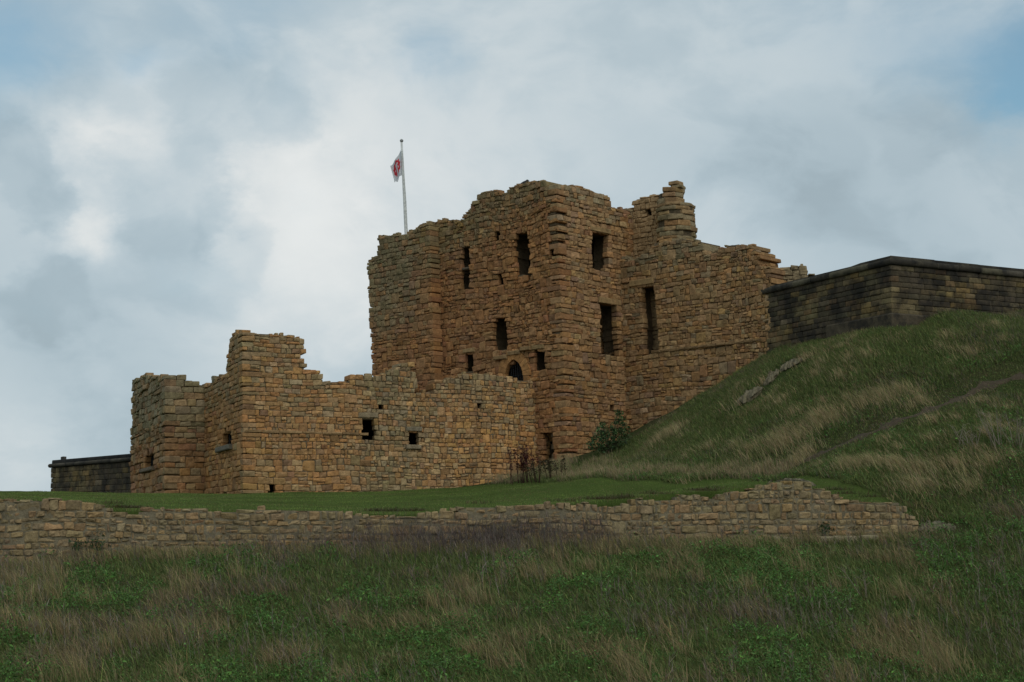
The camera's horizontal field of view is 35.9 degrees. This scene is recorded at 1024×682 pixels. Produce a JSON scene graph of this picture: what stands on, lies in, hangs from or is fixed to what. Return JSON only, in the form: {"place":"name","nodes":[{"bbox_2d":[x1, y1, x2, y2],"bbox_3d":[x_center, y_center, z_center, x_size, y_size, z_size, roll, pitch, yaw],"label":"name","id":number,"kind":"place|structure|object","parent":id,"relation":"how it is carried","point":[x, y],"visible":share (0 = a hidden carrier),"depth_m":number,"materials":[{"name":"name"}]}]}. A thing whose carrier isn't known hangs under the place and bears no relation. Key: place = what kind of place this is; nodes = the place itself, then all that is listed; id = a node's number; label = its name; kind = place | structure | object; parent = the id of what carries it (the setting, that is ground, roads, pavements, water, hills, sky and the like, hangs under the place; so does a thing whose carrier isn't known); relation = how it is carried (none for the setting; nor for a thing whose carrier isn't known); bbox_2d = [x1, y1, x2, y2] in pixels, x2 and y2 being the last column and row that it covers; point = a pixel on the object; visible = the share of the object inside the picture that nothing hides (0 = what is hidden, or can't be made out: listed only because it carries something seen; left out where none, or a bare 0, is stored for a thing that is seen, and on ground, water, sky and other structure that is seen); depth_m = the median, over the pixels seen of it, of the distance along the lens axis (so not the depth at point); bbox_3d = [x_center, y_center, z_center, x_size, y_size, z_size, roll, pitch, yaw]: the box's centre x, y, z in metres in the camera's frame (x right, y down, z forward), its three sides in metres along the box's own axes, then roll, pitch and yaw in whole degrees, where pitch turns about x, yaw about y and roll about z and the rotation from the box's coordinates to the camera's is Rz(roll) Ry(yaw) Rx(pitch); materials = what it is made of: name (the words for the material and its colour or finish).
{"place":"outdoors","nodes":[
{"label":"outdoors","id":0,"kind":"place"},
{"bbox_2d":[0,315,1023,681],"bbox_3d":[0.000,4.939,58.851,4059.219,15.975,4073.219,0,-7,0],"label":"ground","id":1,"kind":"structure","parent":0,"point":[826,481],"depth_m":54.53,"materials":[{"name":"green plant"}]},
{"bbox_2d":[48,454,131,492],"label":"bastion wall","id":2,"kind":"structure","parent":1,"relation":"on","point":[108,474],"depth_m":91.10,"materials":[{"name":"grey stone"}]},
{"bbox_2d":[128,373,205,493],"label":"ruined tower","id":3,"kind":"structure","parent":1,"relation":"on","point":[167,438],"depth_m":75.78,"materials":[{"name":"stone"}]},
{"bbox_2d":[202,330,552,493],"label":"ruined barbican","id":4,"kind":"structure","parent":1,"relation":"on","point":[278,417],"depth_m":70.37,"materials":[{"name":"stone"}]},
{"bbox_2d":[0,475,887,515],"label":"lawn grass","id":5,"kind":"structure","parent":1,"relation":"on","point":[100,494],"depth_m":54.51,"materials":[{"name":"green plant"}]},
{"bbox_2d":[0,481,918,563],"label":"retaining wall","id":6,"kind":"structure","parent":1,"relation":"on","point":[32,526],"depth_m":45.52,"materials":[{"name":"stone"}]},
{"bbox_2d":[69,539,88,551],"bbox_3d":[-12.194,5.746,44.402,0.680,0.471,0.336,0,-7,0],"label":"wall plant","id":7,"kind":"object","parent":6,"relation":"attached to","point":[74,544],"depth_m":44.43,"materials":[{"name":"green plant"}]},
{"bbox_2d":[76,531,116,552],"bbox_3d":[-11.654,5.744,44.478,1.166,0.775,0.478,0,-7,0],"label":"wall plant","id":8,"kind":"object","parent":6,"relation":"attached to","point":[97,539],"depth_m":44.47,"materials":[{"name":"green plant"}]},
{"bbox_2d":[814,517,841,536],"bbox_3d":[9.216,5.484,46.357,0.959,0.656,0.390,1,-7,-8],"label":"wall plant","id":9,"kind":"object","parent":6,"relation":"attached to","point":[825,527],"depth_m":46.34,"materials":[{"name":"green plant"}]},
{"bbox_2d":[3,508,928,573],"bbox_3d":[-0.905,5.664,44.036,26.315,2.205,3.534,0,-7,-3],"label":"dead willowherb","id":10,"kind":"object","parent":1,"relation":"on","point":[493,538],"visible":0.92,"depth_m":44.55,"materials":[{"name":"brown plant"}]},
{"bbox_2d":[0,523,990,681],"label":"dry tussocks","id":11,"kind":"object","parent":1,"relation":"on","point":[79,673],"visible":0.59,"depth_m":40.32,"materials":[{"name":"brown plant"}]},
{"bbox_2d":[0,495,1023,681],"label":"bank grass","id":12,"kind":"structure","parent":1,"relation":"on","point":[141,664],"depth_m":39.45,"materials":[{"name":"green plant"}]},
{"bbox_2d":[0,340,1023,681],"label":"leafy weeds","id":13,"kind":"object","parent":1,"relation":"on","point":[542,606],"visible":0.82,"depth_m":39.52,"materials":[{"name":"green plant"}]},
{"bbox_2d":[0,519,1023,681],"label":"grey dead stems","id":14,"kind":"object","parent":1,"relation":"on","point":[633,617],"visible":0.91,"depth_m":39.07,"materials":[{"name":"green plant"}]},
{"bbox_2d":[507,443,542,484],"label":"dock plant","id":15,"kind":"object","parent":1,"relation":"on","point":[524,461],"visible":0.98,"depth_m":66.17,"materials":[{"name":"brown plant"}]},
{"bbox_2d":[523,455,567,483],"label":"dock plant","id":16,"kind":"object","parent":1,"relation":"on","point":[548,467],"visible":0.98,"depth_m":65.14,"materials":[{"name":"brown plant"}]},
{"bbox_2d":[367,180,814,467],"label":"castle keep","id":17,"kind":"structure","parent":1,"relation":"on","point":[587,311],"depth_m":74.42,"materials":[{"name":"stone"}]},
{"bbox_2d":[400,139,407,233],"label":"flagpole","id":18,"kind":"object","parent":17,"relation":"on","point":[404,201],"visible":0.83,"depth_m":81.56,"materials":[{"name":"grey metal"}]},
{"bbox_2d":[390,151,401,181],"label":"flag","id":19,"kind":"object","parent":18,"relation":"attached to","point":[396,167],"visible":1,"depth_m":81.83,"materials":[{"name":"fabric"}]},
{"bbox_2d":[586,409,632,454],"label":"shrub","id":20,"kind":"object","parent":1,"relation":"on","point":[605,447],"visible":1,"depth_m":67.34,"materials":[{"name":"green plant"}]},
{"bbox_2d":[735,386,762,404],"bbox_3d":[9.270,2.158,61.821,1.106,0.859,1.035,0,-7,0],"label":"rock ledge","id":21,"kind":"object","parent":1,"relation":"on","point":[753,393],"visible":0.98,"depth_m":61.56,"materials":[{"name":"grey stone"}]},
{"bbox_2d":[763,369,778,385],"bbox_3d":[10.209,1.477,62.194,0.588,0.846,1.009,-5,-9,34],"label":"rock ledge","id":22,"kind":"object","parent":1,"relation":"on","point":[771,376],"visible":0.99,"depth_m":61.92,"materials":[{"name":"grey stone"}]},
{"bbox_2d":[524,307,1023,522],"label":"hillside grass","id":23,"kind":"structure","parent":1,"relation":"on","point":[707,402],"depth_m":57.81,"materials":[{"name":"green plant"}]},
{"bbox_2d":[767,478,815,485],"bbox_3d":[8.871,4.418,49.499,1.204,0.458,5.233,-2,-8,15],"label":"rock ledge","id":24,"kind":"object","parent":1,"relation":"on","point":[794,479],"visible":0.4,"depth_m":50.69,"materials":[{"name":"stone"}]},
{"bbox_2d":[780,358,802,371],"bbox_3d":[11.030,0.938,62.420,0.923,0.608,1.069,0,-7,0],"label":"rock ledge","id":25,"kind":"object","parent":1,"relation":"on","point":[785,366],"visible":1,"depth_m":62.20,"materials":[{"name":"grey stone"}]},
{"bbox_2d":[641,317,1023,497],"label":"straw tussocks","id":26,"kind":"object","parent":1,"relation":"on","point":[816,420],"visible":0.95,"depth_m":55.61,"materials":[{"name":"beige plant"}]},
{"bbox_2d":[761,256,1023,352],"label":"bastion wall","id":27,"kind":"structure","parent":1,"relation":"on","point":[892,291],"depth_m":64.27,"materials":[{"name":"stone"}]},
{"bbox_2d":[917,520,955,531],"bbox_3d":[12.546,5.503,46.630,0.974,0.426,1.140,6,-9,-37],"label":"rock ledge","id":28,"kind":"object","parent":1,"relation":"on","point":[950,527],"visible":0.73,"depth_m":46.55,"materials":[{"name":"grey stone"}]},
{"bbox_2d":[975,407,1004,448],"bbox_3d":[15.393,2.752,50.751,0.918,1.610,0.617,2,-8,-14],"label":"dead shrub","id":29,"kind":"object","parent":1,"relation":"on","point":[989,433],"visible":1,"depth_m":50.67,"materials":[{"name":"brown plant"}]},
{"bbox_2d":[0,0,1023,491],"label":"sky","id":30,"kind":"structure","parent":0,"point":[177,177],"materials":[{"name":"white"}]},
{"bbox_2d":[484,449,815,483],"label":"edge grass","id":31,"kind":"structure","parent":0,"point":[779,468],"depth_m":57.38,"materials":[{"name":"green plant"}]},
{"bbox_2d":[838,564,871,598],"bbox_3d":[8.973,6.308,41.284,0.934,1.028,0.647,0,-7,0],"label":"dead shrub","id":32,"kind":"object","parent":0,"point":[865,584],"visible":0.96,"depth_m":41.29,"materials":[{"name":"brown plant"}]},
{"bbox_2d":[780,372,1023,466],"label":"dirt path","id":33,"kind":"structure","parent":0,"point":[973,391],"depth_m":55.08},
{"bbox_2d":[948,423,976,447],"bbox_3d":[14.610,3.092,51.216,0.901,0.866,0.383,-3,-8,25],"label":"dead shrub","id":34,"kind":"object","parent":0,"point":[962,437],"visible":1,"depth_m":51.23,"materials":[{"name":"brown plant"}]},
{"bbox_2d":[966,424,981,449],"bbox_3d":[14.840,3.111,50.884,0.363,0.945,0.712,-7,-10,43],"label":"dead shrub","id":35,"kind":"object","parent":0,"point":[974,435],"visible":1,"depth_m":50.80,"materials":[{"name":"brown plant"}]},
{"bbox_2d":[994,407,1023,446],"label":"dead shrub","id":36,"kind":"object","parent":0,"point":[1019,427],"visible":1,"depth_m":50.52,"materials":[{"name":"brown plant"}]}
]}

